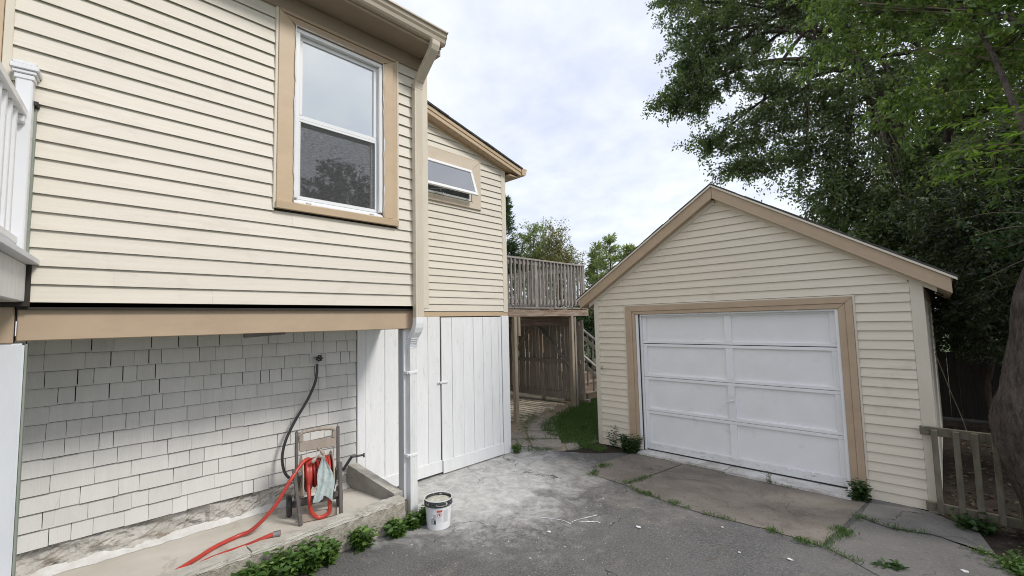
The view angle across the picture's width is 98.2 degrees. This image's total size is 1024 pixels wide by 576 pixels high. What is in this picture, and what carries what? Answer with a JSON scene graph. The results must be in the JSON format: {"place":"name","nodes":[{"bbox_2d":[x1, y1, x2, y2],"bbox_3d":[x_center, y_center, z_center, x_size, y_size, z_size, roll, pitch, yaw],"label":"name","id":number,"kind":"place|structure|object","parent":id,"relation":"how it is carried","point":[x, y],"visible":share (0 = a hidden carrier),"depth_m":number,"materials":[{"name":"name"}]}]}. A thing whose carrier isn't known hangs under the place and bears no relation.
{"place":"outdoors","nodes":[
{"label":"outdoors","id":0,"kind":"place"},
{"bbox_2d":[53,488,381,575],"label":"concrete floor","id":1,"kind":"structure","parent":0,"point":[165,557],"depth_m":3.63,"materials":[{"name":"grey concrete"}]},
{"bbox_2d":[31,482,349,575],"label":"floor edge mortar","id":2,"kind":"object","parent":1,"relation":"on","point":[91,559],"visible":0.73,"depth_m":3.64,"materials":[{"name":"grey concrete"}]},
{"bbox_2d":[174,454,331,569],"bbox_3d":[-2.134,1.805,3.576,0.476,0.550,1.695,-4,-5,30],"label":"garden hose","id":3,"kind":"object","parent":1,"relation":"on","point":[310,473],"visible":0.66,"depth_m":3.90,"materials":[{"name":"red rubber"}]},
{"bbox_2d":[286,426,364,525],"bbox_3d":[-1.760,1.718,4.235,0.691,0.811,0.401,1,-5,-31],"label":"hose reel cart","id":4,"kind":"object","parent":1,"relation":"on","point":[299,480],"visible":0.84,"depth_m":4.11,"materials":[{"name":"grey plastic"}]},
{"bbox_2d":[311,447,334,502],"bbox_3d":[-1.748,1.730,4.071,0.154,0.513,0.200,-5,-6,44],"label":"rag","id":5,"kind":"object","parent":4,"relation":"hanging from","point":[325,481],"visible":1,"depth_m":4.06,"materials":[{"name":"white fabric"}]},
{"bbox_2d":[346,462,402,498],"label":"concrete wall","id":6,"kind":"structure","parent":1,"relation":"on","point":[359,477],"depth_m":4.64,"materials":[{"name":"grey concrete"}]},
{"bbox_2d":[15,0,1023,335],"label":"sky","id":7,"kind":"structure","parent":0,"point":[560,88],"materials":[{"name":"white"}]},
{"bbox_2d":[510,396,563,420],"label":"patio","id":8,"kind":"structure","parent":0,"point":[530,408],"depth_m":10.06,"materials":[{"name":"stone"}]},
{"bbox_2d":[510,391,586,450],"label":"path","id":9,"kind":"structure","parent":0,"point":[549,442],"depth_m":7.95,"materials":[{"name":"grey stone"}]},
{"bbox_2d":[509,320,585,399],"bbox_3d":[0.675,1.777,11.194,2.686,2.000,0.137,-5,-6,44],"label":"board fence","id":10,"kind":"object","parent":9,"relation":"on","point":[536,377],"visible":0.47,"depth_m":11.02,"materials":[{"name":"brown wood"}]},
{"bbox_2d":[507,255,588,423],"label":"deck","id":11,"kind":"structure","parent":9,"relation":"on","point":[533,309],"depth_m":9.56,"materials":[{"name":"brown wood"}]},
{"bbox_2d":[513,294,596,402],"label":"wooden stairs","id":12,"kind":"structure","parent":9,"relation":"on","point":[590,383],"depth_m":11.17,"materials":[{"name":"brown wood"}]},
{"bbox_2d":[294,445,943,575],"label":"driveway","id":13,"kind":"structure","parent":0,"point":[502,505],"depth_m":3.99,"materials":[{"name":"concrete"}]},
{"bbox_2d":[230,560,276,575],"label":"weed clump","id":14,"kind":"object","parent":13,"relation":"on","point":[253,571],"visible":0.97,"depth_m":3.25,"materials":[{"name":"green plant"}]},
{"bbox_2d":[0,0,526,575],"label":"house","id":15,"kind":"structure","parent":13,"relation":"on","point":[242,210],"depth_m":3.70,"materials":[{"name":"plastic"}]},
{"bbox_2d":[0,58,42,306],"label":"porch","id":16,"kind":"object","parent":15,"relation":"attached to","point":[18,116],"visible":1,"depth_m":2.55,"materials":[{"name":"white wood"}]},
{"bbox_2d":[309,353,322,364],"bbox_3d":[-2.045,0.744,4.646,0.110,0.125,0.110,-5,-6,44],"label":"tap","id":17,"kind":"object","parent":15,"relation":"attached to","point":[316,358],"depth_m":4.65,"materials":[{"name":"grey metal"}]},
{"bbox_2d":[281,364,317,478],"bbox_3d":[-2.085,1.320,4.433,0.214,1.076,0.357,-3,-5,21],"label":"supply hose","id":18,"kind":"object","parent":17,"relation":"attached to","point":[287,476],"visible":0.82,"depth_m":4.39,"materials":[{"name":"rubber"}]},
{"bbox_2d":[272,6,398,227],"bbox_3d":[-1.597,-1.495,4.143,0.146,1.747,1.174,-5,-6,44],"label":"window","id":19,"kind":"structure","parent":15,"relation":"in","point":[325,79],"depth_m":4.11,"materials":[{"name":"beige glass"}]},
{"bbox_2d":[428,145,480,210],"bbox_3d":[-0.934,-1.535,6.015,0.262,0.746,1.436,-5,-6,44],"label":"awning window","id":20,"kind":"structure","parent":15,"relation":"in","point":[453,178],"depth_m":6.14,"materials":[{"name":"beige glass"}]},
{"bbox_2d":[438,317,503,473],"bbox_3d":[-0.554,1.412,6.170,0.043,2.008,1.170,-5,-6,44],"label":"plank door","id":21,"kind":"structure","parent":15,"relation":"in","point":[471,360],"depth_m":6.15,"materials":[{"name":"white paint"}]},
{"bbox_2d":[254,546,304,575],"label":"weed clump","id":22,"kind":"object","parent":13,"relation":"on","point":[288,563],"visible":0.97,"depth_m":3.37,"materials":[{"name":"green plant"}]},
{"bbox_2d":[156,495,405,575],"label":"concrete wall","id":23,"kind":"structure","parent":13,"relation":"on","point":[381,513],"depth_m":3.65,"materials":[{"name":"grey concrete"}]},
{"bbox_2d":[290,535,328,575],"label":"weed clump","id":24,"kind":"object","parent":13,"relation":"on","point":[311,555],"visible":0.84,"depth_m":3.49,"materials":[{"name":"green plant"}]},
{"bbox_2d":[314,537,343,566],"bbox_3d":[-1.528,2.166,3.655,0.266,0.239,0.273,-2,-4,12],"label":"weed clump","id":25,"kind":"object","parent":13,"relation":"on","point":[332,546],"visible":0.79,"depth_m":3.62,"materials":[{"name":"green plant"}]},
{"bbox_2d":[347,525,380,553],"bbox_3d":[-1.296,2.179,3.874,0.295,0.236,0.267,0,-4,-11],"label":"weed clump","id":26,"kind":"object","parent":13,"relation":"on","point":[362,538],"visible":1,"depth_m":3.84,"materials":[{"name":"green plant"}]},
{"bbox_2d":[383,517,409,538],"bbox_3d":[-1.065,2.219,4.080,0.254,0.178,0.280,-1,-4,-3],"label":"weed clump","id":27,"kind":"object","parent":13,"relation":"on","point":[396,528],"visible":0.99,"depth_m":4.06,"materials":[{"name":"green plant"}]},
{"bbox_2d":[401,510,425,529],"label":"weed clump","id":28,"kind":"object","parent":13,"relation":"on","point":[415,519],"visible":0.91,"depth_m":4.23,"materials":[{"name":"green plant"}]},
{"bbox_2d":[415,505,426,525],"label":"weed clump","id":29,"kind":"object","parent":13,"relation":"on","point":[424,518],"visible":0.3,"depth_m":4.30,"materials":[{"name":"green plant"}]},
{"bbox_2d":[424,491,452,530],"bbox_3d":[-0.716,2.160,4.296,0.277,0.268,0.282,-5,-6,44],"label":"paint bucket","id":30,"kind":"object","parent":13,"relation":"on","point":[438,508],"visible":1,"depth_m":4.21,"materials":[{"name":"white plastic"}]},
{"bbox_2d":[511,440,523,453],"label":"weed clump","id":31,"kind":"object","parent":13,"relation":"on","point":[516,446],"visible":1,"depth_m":6.60,"materials":[{"name":"green plant"}]},
{"bbox_2d":[541,515,599,523],"bbox_3d":[0.548,2.264,4.336,0.611,0.004,0.185,-1,-4,-1],"label":"paint spill","id":32,"kind":"object","parent":13,"relation":"on","point":[575,520],"visible":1,"depth_m":4.31,"materials":[{"name":"white paint"}]},
{"bbox_2d":[638,449,852,499],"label":"threshold slab","id":33,"kind":"structure","parent":13,"relation":"on","point":[826,489],"depth_m":5.55,"materials":[{"name":"grey concrete"}]},
{"bbox_2d":[625,464,868,544],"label":"apron slab","id":34,"kind":"structure","parent":13,"relation":"on","point":[793,512],"depth_m":4.81,"materials":[{"name":"grey concrete"}]},
{"bbox_2d":[845,478,872,501],"bbox_3d":[3.781,2.197,4.820,0.262,0.261,0.283,-5,-6,44],"label":"bush","id":35,"kind":"object","parent":34,"relation":"on","point":[861,490],"visible":0.96,"depth_m":4.79,"materials":[{"name":"green plant"}]},
{"bbox_2d":[827,518,1015,575],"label":"concrete patch","id":36,"kind":"object","parent":13,"relation":"on","point":[919,554],"visible":0.95,"depth_m":3.67,"materials":[{"name":"grey concrete"}]},
{"bbox_2d":[870,557,909,570],"bbox_3d":[2.931,2.166,3.454,0.256,0.074,0.192,0,-4,-14],"label":"weed clump","id":37,"kind":"object","parent":36,"relation":"on","point":[896,565],"visible":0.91,"depth_m":3.46,"materials":[{"name":"green plant"}]},
{"bbox_2d":[595,452,681,483],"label":"apron slab","id":38,"kind":"structure","parent":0,"point":[628,467],"depth_m":6.00,"materials":[{"name":"grey concrete"}]},
{"bbox_2d":[512,334,1002,390],"bbox_3d":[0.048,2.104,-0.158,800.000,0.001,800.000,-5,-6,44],"label":"ground","id":39,"kind":"structure","parent":0,"point":[595,358],"depth_m":24.61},
{"bbox_2d":[505,194,525,351],"bbox_3d":[-0.269,-0.550,21.977,3.255,8.495,3.487,-5,-6,44],"label":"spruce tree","id":40,"kind":"object","parent":39,"relation":"on","point":[512,248],"visible":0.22,"depth_m":22.06,"materials":[{"name":"green plant"}]},
{"bbox_2d":[508,216,566,306],"bbox_3d":[1.177,0.047,21.781,3.635,7.210,2.770,-5,-6,44],"label":"background tree","id":41,"kind":"object","parent":39,"relation":"on","point":[527,238],"visible":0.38,"depth_m":21.62,"materials":[{"name":"green plant"}]},
{"bbox_2d":[528,216,586,329],"bbox_3d":[2.288,0.089,20.402,3.042,6.869,2.804,-5,-6,44],"label":"background tree","id":42,"kind":"object","parent":39,"relation":"on","point":[565,255],"visible":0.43,"depth_m":20.45,"materials":[{"name":"green plant"}]},
{"bbox_2d":[560,295,595,369],"bbox_3d":[3.490,1.591,16.963,5.197,3.677,3.001,-5,-6,44],"label":"background tree","id":43,"kind":"object","parent":39,"relation":"on","point":[588,325],"visible":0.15,"depth_m":16.81,"materials":[{"name":"green plant"}]},
{"bbox_2d":[584,240,607,340],"bbox_3d":[3.932,0.622,20.692,2.682,5.774,2.393,-3,-4,17],"label":"tree","id":44,"kind":"object","parent":39,"relation":"on","point":[590,272],"visible":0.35,"depth_m":20.66,"materials":[{"name":"green plant"}]},
{"bbox_2d":[586,233,621,352],"bbox_3d":[4.220,0.463,18.983,3.053,5.822,2.940,0,-4,-16],"label":"tree","id":45,"kind":"object","parent":39,"relation":"on","point":[609,241],"visible":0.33,"depth_m":19.04,"materials":[{"name":"green plant"}]},
{"bbox_2d":[615,243,635,261],"bbox_3d":[4.942,0.706,17.672,2.560,5.110,2.597,-4,-5,31],"label":"tree","id":46,"kind":"object","parent":39,"relation":"on","point":[629,248],"visible":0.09,"depth_m":17.73,"materials":[{"name":"green plant"}]},
{"bbox_2d":[519,365,1023,575],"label":"soil","id":47,"kind":"structure","parent":0,"point":[998,544],"depth_m":5.28,"materials":[{"name":"brown soil"}]},
{"bbox_2d":[538,398,606,451],"bbox_3d":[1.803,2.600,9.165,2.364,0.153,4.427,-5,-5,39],"label":"lawn grass","id":48,"kind":"structure","parent":47,"relation":"on","point":[589,411],"depth_m":8.15,"materials":[{"name":"green plant"}]},
{"bbox_2d":[606,425,618,446],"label":"bush","id":49,"kind":"object","parent":47,"relation":"on","point":[613,437],"visible":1,"depth_m":6.99,"materials":[{"name":"green plant"}]},
{"bbox_2d":[618,433,643,452],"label":"bush","id":50,"kind":"object","parent":47,"relation":"on","point":[628,445],"visible":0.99,"depth_m":6.68,"materials":[{"name":"green plant"}]},
{"bbox_2d":[511,397,1016,566],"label":"crack grass","id":51,"kind":"structure","parent":47,"relation":"on","point":[843,529],"depth_m":4.26,"materials":[{"name":"green plant"}]},
{"bbox_2d":[576,183,957,514],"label":"garage","id":52,"kind":"structure","parent":47,"relation":"on","point":[732,328],"depth_m":5.64,"materials":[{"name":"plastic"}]},
{"bbox_2d":[642,311,847,488],"bbox_3d":[2.920,1.352,5.970,2.459,2.036,0.085,-5,-6,44],"label":"garage door","id":53,"kind":"structure","parent":52,"relation":"in","point":[797,432],"depth_m":5.81,"materials":[{"name":"white wood"}]},
{"bbox_2d":[935,353,971,445],"bbox_3d":[5.592,1.485,5.590,0.024,1.322,0.316,1,-5,-27],"label":"dead branch","id":54,"kind":"object","parent":52,"relation":"attached to","point":[952,395],"visible":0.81,"depth_m":5.62,"materials":[{"name":"brown wood"}]},
{"bbox_2d":[763,471,771,483],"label":"weed clump","id":55,"kind":"object","parent":47,"relation":"on","point":[768,476],"visible":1,"depth_m":5.35,"materials":[{"name":"green plant"}]},
{"bbox_2d":[640,0,1023,412],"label":"broadleaf tree","id":56,"kind":"object","parent":47,"relation":"on","point":[844,209],"visible":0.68,"depth_m":10.84,"materials":[{"name":"green plant"}]},
{"bbox_2d":[766,0,1023,514],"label":"broadleaf tree","id":57,"kind":"object","parent":47,"relation":"on","point":[1006,417],"visible":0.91,"depth_m":5.23,"materials":[{"name":"green plant"}]},
{"bbox_2d":[821,7,1023,101],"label":"branch","id":58,"kind":"object","parent":57,"relation":"attached to","point":[950,50],"visible":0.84,"depth_m":5.04,"materials":[{"name":"green plant"}]},
{"bbox_2d":[928,104,1023,184],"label":"branch","id":59,"kind":"object","parent":57,"relation":"attached to","point":[997,122],"visible":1,"depth_m":4.16,"materials":[{"name":"green plant"}]},
{"bbox_2d":[942,93,1023,142],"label":"tree limb","id":60,"kind":"object","parent":57,"relation":"attached to","point":[948,133],"visible":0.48,"depth_m":6.03,"materials":[{"name":"brown plant"}]},
{"bbox_2d":[946,211,1023,281],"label":"branch","id":61,"kind":"object","parent":57,"relation":"attached to","point":[962,219],"visible":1,"depth_m":4.75,"materials":[{"name":"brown plant"}]},
{"bbox_2d":[861,499,994,553],"bbox_3d":[3.966,2.255,4.282,0.908,0.019,0.821,-5,-6,44],"label":"concrete patch","id":62,"kind":"object","parent":47,"relation":"on","point":[905,517],"visible":0.98,"depth_m":4.29,"materials":[{"name":"grey concrete"}]},
{"bbox_2d":[902,196,1023,412],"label":"shrub","id":63,"kind":"object","parent":47,"relation":"on","point":[940,303],"visible":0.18,"depth_m":7.75,"materials":[{"name":"green plant"}]},
{"bbox_2d":[906,150,1023,364],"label":"broadleaf tree","id":64,"kind":"object","parent":47,"relation":"on","point":[961,201],"visible":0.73,"depth_m":6.17,"materials":[{"name":"green plant"}]},
{"bbox_2d":[925,250,1009,367],"bbox_3d":[10.255,0.094,7.847,6.500,4.627,2.252,-5,-6,44],"label":"shrub","id":65,"kind":"object","parent":47,"relation":"on","point":[940,343],"visible":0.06,"depth_m":9.03,"materials":[{"name":"green plant"}]},
{"bbox_2d":[936,351,1003,420],"bbox_3d":[10.275,1.636,6.545,6.620,1.249,0.020,-5,-6,44],"label":"plank fence","id":66,"kind":"object","parent":47,"relation":"on","point":[975,388],"visible":0.32,"depth_m":8.28,"materials":[{"name":"brown wood"}]},
{"bbox_2d":[919,425,1023,529],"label":"picket fence","id":67,"kind":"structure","parent":47,"relation":"on","point":[1002,518],"depth_m":4.28,"materials":[{"name":"brown wood"}]},
{"bbox_2d":[949,508,1002,536],"bbox_3d":[4.293,2.184,4.151,0.389,0.196,0.343,-3,-5,25],"label":"weed clump","id":68,"kind":"object","parent":47,"relation":"on","point":[984,529],"visible":0.97,"depth_m":4.09,"materials":[{"name":"green plant"}]},
{"bbox_2d":[945,423,1023,569],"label":"fallen leaves","id":69,"kind":"object","parent":47,"relation":"on","point":[974,500],"visible":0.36,"depth_m":5.40,"materials":[{"name":"brown plant"}]},
{"bbox_2d":[946,179,1023,262],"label":"tree","id":70,"kind":"object","parent":47,"relation":"on","point":[1018,234],"visible":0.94,"depth_m":5.27,"materials":[{"name":"green plant"}]},
{"bbox_2d":[979,545,1023,575],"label":"weed clump","id":71,"kind":"object","parent":47,"relation":"on","point":[1017,562],"visible":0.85,"depth_m":3.48,"materials":[{"name":"green plant"}]},
{"bbox_2d":[1012,566,1023,575],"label":"weed clump","id":72,"kind":"object","parent":47,"relation":"on","point":[1020,570],"visible":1,"depth_m":3.32,"materials":[{"name":"green plant"}]},
{"bbox_2d":[882,113,1023,244],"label":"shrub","id":73,"kind":"object","parent":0,"point":[920,193],"visible":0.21,"depth_m":7.12,"materials":[{"name":"green plant"}]},
{"bbox_2d":[1005,151,1023,269],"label":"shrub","id":74,"kind":"object","parent":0,"point":[1021,202],"visible":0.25,"depth_m":6.17,"materials":[{"name":"green plant"}]}
]}

